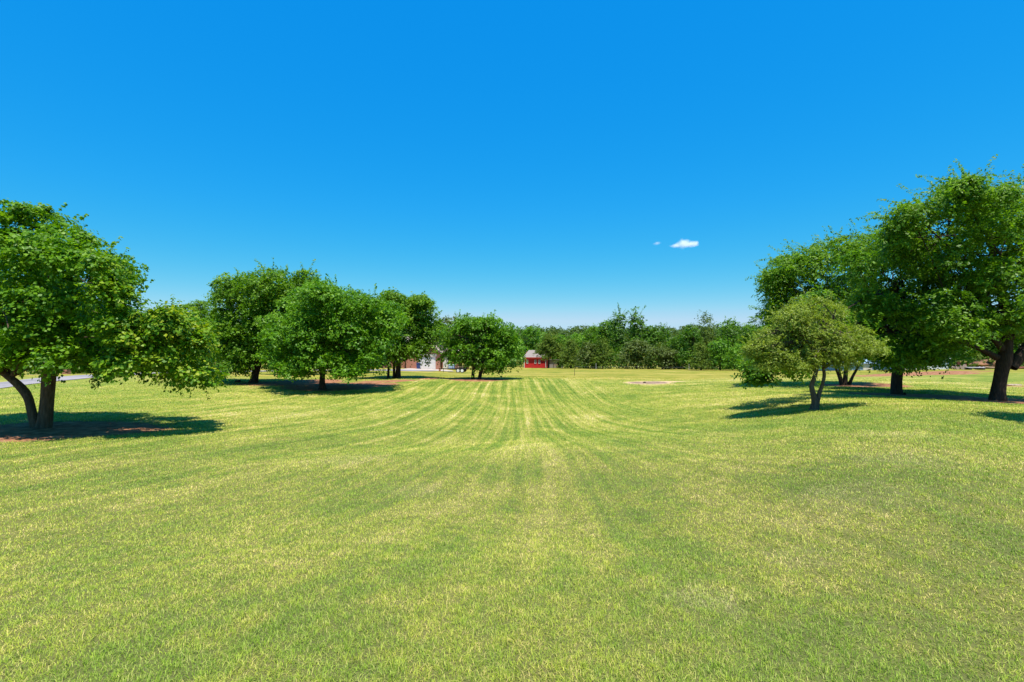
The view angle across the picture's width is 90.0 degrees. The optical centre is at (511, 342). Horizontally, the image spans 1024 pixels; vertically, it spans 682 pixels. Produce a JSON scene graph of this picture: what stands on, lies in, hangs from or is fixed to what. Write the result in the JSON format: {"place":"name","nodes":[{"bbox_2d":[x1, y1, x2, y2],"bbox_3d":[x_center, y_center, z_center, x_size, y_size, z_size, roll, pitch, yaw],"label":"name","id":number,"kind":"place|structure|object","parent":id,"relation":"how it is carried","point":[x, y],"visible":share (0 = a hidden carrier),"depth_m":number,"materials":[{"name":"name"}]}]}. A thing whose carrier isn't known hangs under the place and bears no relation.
{"place":"outdoors","nodes":[
{"label":"outdoors","id":0,"kind":"place"},
{"bbox_2d":[62,369,70,373],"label":"mailbox pillar","id":1,"kind":"structure","parent":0,"point":[68,371],"depth_m":59.82,"materials":[{"name":"orange brick"}]},
{"bbox_2d":[0,369,425,387],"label":"road","id":2,"kind":"structure","parent":0,"point":[23,381],"depth_m":44.39,"materials":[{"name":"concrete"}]},
{"bbox_2d":[401,368,451,370],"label":"driveway","id":3,"kind":"structure","parent":0,"point":[426,369],"depth_m":81.89,"materials":[{"name":"concrete"}]},
{"bbox_2d":[0,347,1023,681],"bbox_3d":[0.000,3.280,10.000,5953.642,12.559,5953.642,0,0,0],"label":"ground","id":4,"kind":"structure","parent":0,"point":[24,433],"depth_m":5.67,"materials":[{"name":"green plant"}]},
{"bbox_2d":[0,198,231,428],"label":"maple tree","id":5,"kind":"object","parent":4,"relation":"on","point":[55,320],"visible":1,"depth_m":15.77,"materials":[{"name":"green plant"}]},
{"bbox_2d":[178,299,212,323],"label":"tree","id":6,"kind":"object","parent":4,"relation":"on","point":[199,307],"visible":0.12,"depth_m":75.25,"materials":[{"name":"green plant"}]},
{"bbox_2d":[200,258,320,382],"bbox_3d":[-20.500,-1.709,41.931,12.484,10.369,9.360,0,0,0],"label":"shade tree","id":7,"kind":"object","parent":4,"relation":"on","point":[264,293],"visible":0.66,"depth_m":39.56,"materials":[{"name":"green plant"}]},
{"bbox_2d":[251,270,410,389],"bbox_3d":[-13.038,-0.742,35.800,12.551,8.405,10.504,0,0,0],"label":"shade tree","id":8,"kind":"object","parent":4,"relation":"on","point":[314,323],"visible":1,"depth_m":32.95,"materials":[{"name":"green plant"}]},
{"bbox_2d":[367,287,447,377],"bbox_3d":[-10.974,-0.832,49.957,9.984,8.900,6.627,0,0,0],"label":"shade tree","id":9,"kind":"object","parent":4,"relation":"on","point":[421,343],"visible":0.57,"depth_m":48.56,"materials":[{"name":"green plant"}]},
{"bbox_2d":[382,337,458,368],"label":"brick house","id":10,"kind":"structure","parent":4,"relation":"on","point":[432,364],"depth_m":90.06,"materials":[{"name":"beige"}]},
{"bbox_2d":[419,357,435,368],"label":"garage door","id":11,"kind":"structure","parent":10,"relation":"in","point":[433,361],"depth_m":90.06,"materials":[{"name":"white paint"}]},
{"bbox_2d":[443,357,447,367],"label":"door","id":12,"kind":"structure","parent":10,"relation":"in","point":[444,362],"depth_m":93.26,"materials":[{"name":"white paint"}]},
{"bbox_2d":[434,313,469,350],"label":"tree","id":13,"kind":"object","parent":4,"relation":"on","point":[445,320],"visible":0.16,"depth_m":94.91,"materials":[{"name":"green plant"}]},
{"bbox_2d":[441,365,469,372],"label":"utility trailer","id":14,"kind":"object","parent":4,"relation":"on","point":[461,370],"visible":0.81,"depth_m":71.18,"materials":[{"name":"black metal"}]},
{"bbox_2d":[432,309,527,378],"bbox_3d":[-2.970,0.294,47.663,9.020,6.761,5.532,0,0,0],"label":"shade tree","id":15,"kind":"object","parent":4,"relation":"on","point":[503,340],"visible":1,"depth_m":46.71,"materials":[{"name":"green plant"}]},
{"bbox_2d":[0,336,1023,375],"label":"undergrowth","id":16,"kind":"object","parent":4,"relation":"on","point":[31,371],"visible":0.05,"depth_m":93.83,"materials":[{"name":"green plant"}]},
{"bbox_2d":[518,326,542,361],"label":"tree","id":17,"kind":"object","parent":4,"relation":"on","point":[531,332],"visible":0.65,"depth_m":168.75,"materials":[{"name":"green plant"}]},
{"bbox_2d":[524,350,551,367],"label":"red barn","id":18,"kind":"structure","parent":4,"relation":"on","point":[533,360],"depth_m":140.24,"materials":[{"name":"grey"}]},
{"bbox_2d":[533,328,565,367],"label":"cedar tree","id":19,"kind":"object","parent":4,"relation":"on","point":[547,349],"visible":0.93,"depth_m":133.00,"materials":[{"name":"green plant"}]},
{"bbox_2d":[549,360,561,367],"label":"shed","id":20,"kind":"structure","parent":4,"relation":"on","point":[551,362],"depth_m":143.04,"materials":[{"name":"grey"}]},
{"bbox_2d":[550,334,570,359],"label":"tree","id":21,"kind":"object","parent":4,"relation":"on","point":[561,337],"visible":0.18,"depth_m":170.90,"materials":[{"name":"green plant"}]},
{"bbox_2d":[554,337,589,368],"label":"cedar tree","id":22,"kind":"object","parent":4,"relation":"on","point":[569,348],"visible":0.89,"depth_m":127.15,"materials":[{"name":"green plant"}]},
{"bbox_2d":[564,332,583,363],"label":"tree","id":23,"kind":"object","parent":4,"relation":"on","point":[574,335],"visible":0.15,"depth_m":164.25,"materials":[{"name":"green plant"}]},
{"bbox_2d":[572,341,599,368],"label":"tree","id":24,"kind":"object","parent":4,"relation":"on","point":[588,349],"visible":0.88,"depth_m":121.12,"materials":[{"name":"green plant"}]},
{"bbox_2d":[577,323,603,361],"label":"tree","id":25,"kind":"object","parent":4,"relation":"on","point":[590,331],"visible":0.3,"depth_m":149.19,"materials":[{"name":"green plant"}]},
{"bbox_2d":[587,335,617,368],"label":"cedar tree","id":26,"kind":"object","parent":4,"relation":"on","point":[605,354],"visible":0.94,"depth_m":119.15,"materials":[{"name":"green plant"}]},
{"bbox_2d":[590,318,616,366],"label":"tree","id":27,"kind":"object","parent":4,"relation":"on","point":[602,326],"visible":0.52,"depth_m":137.42,"materials":[{"name":"green plant"}]},
{"bbox_2d":[203,322,1020,361],"bbox_3d":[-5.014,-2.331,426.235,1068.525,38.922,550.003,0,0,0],"label":"woods","id":28,"kind":"object","parent":4,"relation":"on","point":[571,331],"visible":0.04,"depth_m":396.36,"materials":[{"name":"green plant"}]},
{"bbox_2d":[603,304,629,362],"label":"tree","id":29,"kind":"object","parent":4,"relation":"on","point":[616,323],"visible":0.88,"depth_m":131.30,"materials":[{"name":"green plant"}]},
{"bbox_2d":[613,337,653,368],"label":"tree","id":30,"kind":"object","parent":4,"relation":"on","point":[638,347],"visible":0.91,"depth_m":110.84,"materials":[{"name":"green plant"}]},
{"bbox_2d":[622,306,651,365],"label":"tree","id":31,"kind":"object","parent":4,"relation":"on","point":[634,328],"visible":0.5,"depth_m":129.23,"materials":[{"name":"green plant"}]},
{"bbox_2d":[556,346,741,369],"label":"undergrowth","id":32,"kind":"object","parent":4,"relation":"on","point":[651,364],"visible":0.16,"depth_m":115.16,"materials":[{"name":"green plant"}]},
{"bbox_2d":[640,323,661,367],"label":"tree","id":33,"kind":"object","parent":4,"relation":"on","point":[652,332],"visible":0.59,"depth_m":127.23,"materials":[{"name":"green plant"}]},
{"bbox_2d":[643,342,681,368],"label":"tree","id":34,"kind":"object","parent":4,"relation":"on","point":[663,353],"visible":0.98,"depth_m":104.94,"materials":[{"name":"green plant"}]},
{"bbox_2d":[654,322,673,367],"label":"tree","id":35,"kind":"object","parent":4,"relation":"on","point":[663,336],"visible":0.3,"depth_m":127.67,"materials":[{"name":"green plant"}]},
{"bbox_2d":[666,335,688,363],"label":"tree","id":36,"kind":"object","parent":4,"relation":"on","point":[675,344],"visible":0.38,"depth_m":107.44,"materials":[{"name":"green plant"}]},
{"bbox_2d":[675,324,712,368],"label":"tree","id":37,"kind":"object","parent":4,"relation":"on","point":[690,335],"visible":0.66,"depth_m":101.56,"materials":[{"name":"green plant"}]},
{"bbox_2d":[684,341,719,370],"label":"cedar tree","id":38,"kind":"object","parent":4,"relation":"on","point":[705,363],"visible":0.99,"depth_m":91.21,"materials":[{"name":"green plant"}]},
{"bbox_2d":[694,311,717,366],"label":"cedar tree","id":39,"kind":"object","parent":4,"relation":"on","point":[707,334],"visible":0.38,"depth_m":103.75,"materials":[{"name":"green plant"}]},
{"bbox_2d":[704,337,737,369],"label":"tree","id":40,"kind":"object","parent":4,"relation":"on","point":[721,348],"visible":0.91,"depth_m":89.19,"materials":[{"name":"green plant"}]},
{"bbox_2d":[715,316,744,367],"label":"tree","id":41,"kind":"object","parent":4,"relation":"on","point":[730,328],"visible":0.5,"depth_m":101.08,"materials":[{"name":"green plant"}]},
{"bbox_2d":[724,341,755,370],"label":"tree","id":42,"kind":"object","parent":4,"relation":"on","point":[738,355],"visible":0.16,"depth_m":85.82,"materials":[{"name":"green plant"}]},
{"bbox_2d":[733,319,765,350],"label":"tree","id":43,"kind":"object","parent":4,"relation":"on","point":[746,335],"visible":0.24,"depth_m":95.81,"materials":[{"name":"green plant"}]},
{"bbox_2d":[737,285,892,409],"bbox_3d":[11.237,0.262,18.919,5.882,4.769,3.153,0,0,0],"label":"olive tree","id":44,"kind":"object","parent":4,"relation":"on","point":[819,347],"visible":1,"depth_m":18.49,"materials":[{"name":"green plant"}]},
{"bbox_2d":[744,216,893,384],"bbox_3d":[22.032,-2.745,35.787,12.308,11.812,7.452,0,0,0],"label":"shade tree","id":45,"kind":"object","parent":4,"relation":"on","point":[781,281],"visible":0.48,"depth_m":34.76,"materials":[{"name":"green plant"}]},
{"bbox_2d":[819,359,878,370],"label":"metal shed","id":46,"kind":"structure","parent":4,"relation":"on","point":[865,366],"depth_m":74.03,"materials":[{"name":"white paint"}]},
{"bbox_2d":[863,363,871,369],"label":"door","id":47,"kind":"structure","parent":46,"relation":"in","point":[866,366],"depth_m":74.01,"materials":[{"name":"white paint"}]},
{"bbox_2d":[721,221,981,394],"bbox_3d":[18.097,-1.627,25.441,18.462,9.864,7.461,0,0,-39],"label":"shade tree","id":48,"kind":"object","parent":4,"relation":"on","point":[874,310],"visible":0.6,"depth_m":24.68,"materials":[{"name":"green plant"}]},
{"bbox_2d":[879,363,948,369],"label":"metal shed","id":49,"kind":"structure","parent":4,"relation":"on","point":[928,367],"depth_m":67.85,"materials":[{"name":"white paint"}]},
{"bbox_2d":[844,154,1023,400],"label":"shade tree","id":50,"kind":"object","parent":4,"relation":"on","point":[976,209],"visible":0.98,"depth_m":23.03,"materials":[{"name":"green plant"}]},
{"bbox_2d":[951,361,966,369],"bbox_3d":[52.946,2.700,60.536,1.255,1.030,0.920,0,0,12],"label":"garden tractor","id":51,"kind":"object","parent":4,"relation":"on","point":[960,366],"visible":0.84,"depth_m":60.19,"materials":[{"name":"grey paint"}]},
{"bbox_2d":[951,330,985,364],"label":"tree","id":52,"kind":"object","parent":4,"relation":"on","point":[964,353],"visible":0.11,"depth_m":69.25,"materials":[{"name":"green plant"}]},
{"bbox_2d":[965,367,985,369],"bbox_3d":[54.023,3.071,60.000,1.900,0.284,1.240,0,0,3],"label":"flat cart","id":53,"kind":"object","parent":4,"relation":"on","point":[976,368],"visible":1,"depth_m":59.48,"materials":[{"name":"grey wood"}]},
{"bbox_2d":[968,359,995,366],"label":"earth bank","id":54,"kind":"structure","parent":4,"relation":"on","point":[981,363],"depth_m":66.15,"materials":[{"name":"soil"}]},
{"bbox_2d":[968,353,1023,368],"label":"brush","id":55,"kind":"object","parent":54,"relation":"on","point":[981,356],"visible":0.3,"depth_m":66.25,"materials":[{"name":"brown plant"}]},
{"bbox_2d":[969,338,1017,361],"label":"tree","id":56,"kind":"object","parent":4,"relation":"on","point":[990,347],"visible":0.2,"depth_m":75.20,"materials":[{"name":"green plant"}]},
{"bbox_2d":[994,331,1023,353],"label":"tree","id":57,"kind":"object","parent":4,"relation":"on","point":[1016,341],"visible":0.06,"depth_m":73.62,"materials":[{"name":"green plant"}]},
{"bbox_2d":[1004,242,1023,325],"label":"shade tree","id":58,"kind":"object","parent":4,"relation":"on","point":[1021,302],"visible":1,"depth_m":15.06,"materials":[{"name":"green plant"}]},
{"bbox_2d":[0,0,1023,331],"label":"sky","id":59,"kind":"structure","parent":0,"point":[544,163],"materials":[{"name":"blue"}]}
]}

